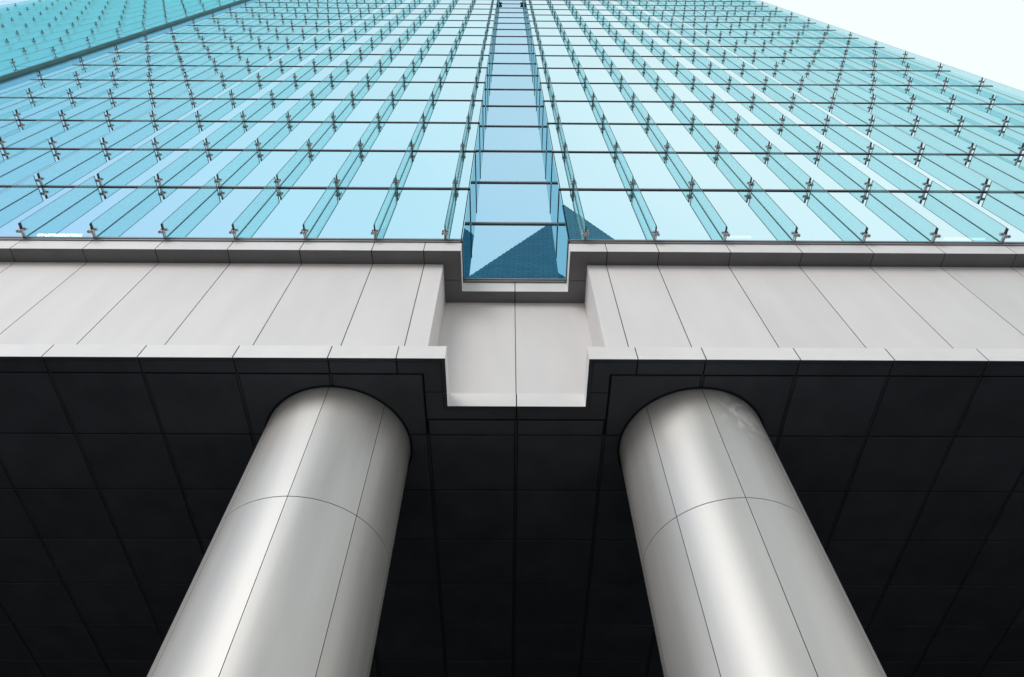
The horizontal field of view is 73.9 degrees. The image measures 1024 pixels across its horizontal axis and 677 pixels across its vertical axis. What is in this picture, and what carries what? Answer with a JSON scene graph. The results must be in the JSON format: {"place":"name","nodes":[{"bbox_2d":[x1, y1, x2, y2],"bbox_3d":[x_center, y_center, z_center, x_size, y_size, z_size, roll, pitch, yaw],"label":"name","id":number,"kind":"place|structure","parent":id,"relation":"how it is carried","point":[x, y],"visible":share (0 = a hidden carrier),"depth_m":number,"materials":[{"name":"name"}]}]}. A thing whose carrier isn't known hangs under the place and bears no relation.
{"place":"outdoors","nodes":[
{"label":"outdoors","id":0,"kind":"place"},
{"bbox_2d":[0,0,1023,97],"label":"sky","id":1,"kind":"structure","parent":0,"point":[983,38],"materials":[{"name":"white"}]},
{"label":"porch floor","id":2,"kind":"structure","parent":0,"visible":0},
{"bbox_2d":[147,384,412,676],"bbox_3d":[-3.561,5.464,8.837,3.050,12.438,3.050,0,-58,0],"label":"round column","id":3,"kind":"structure","parent":2,"relation":"on","point":[290,578],"depth_m":10.26,"materials":[{"name":"metal"}]},
{"bbox_2d":[0,0,1023,676],"bbox_3d":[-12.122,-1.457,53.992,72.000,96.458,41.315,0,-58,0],"label":"office tower","id":4,"kind":"structure","parent":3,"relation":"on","point":[514,264],"depth_m":17.13,"materials":[{"name":"glass"}]},
{"bbox_2d":[0,0,245,80],"bbox_3d":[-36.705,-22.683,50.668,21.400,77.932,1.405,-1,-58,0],"label":"glass wing","id":5,"kind":"structure","parent":4,"relation":"attached to","point":[36,35],"depth_m":52.02,"materials":[{"name":"teal glass"}]},
{"bbox_2d":[617,386,886,676],"bbox_3d":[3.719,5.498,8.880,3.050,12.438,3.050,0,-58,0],"label":"round column","id":6,"kind":"structure","parent":2,"relation":"on","point":[741,579],"depth_m":10.32,"materials":[{"name":"metal"}]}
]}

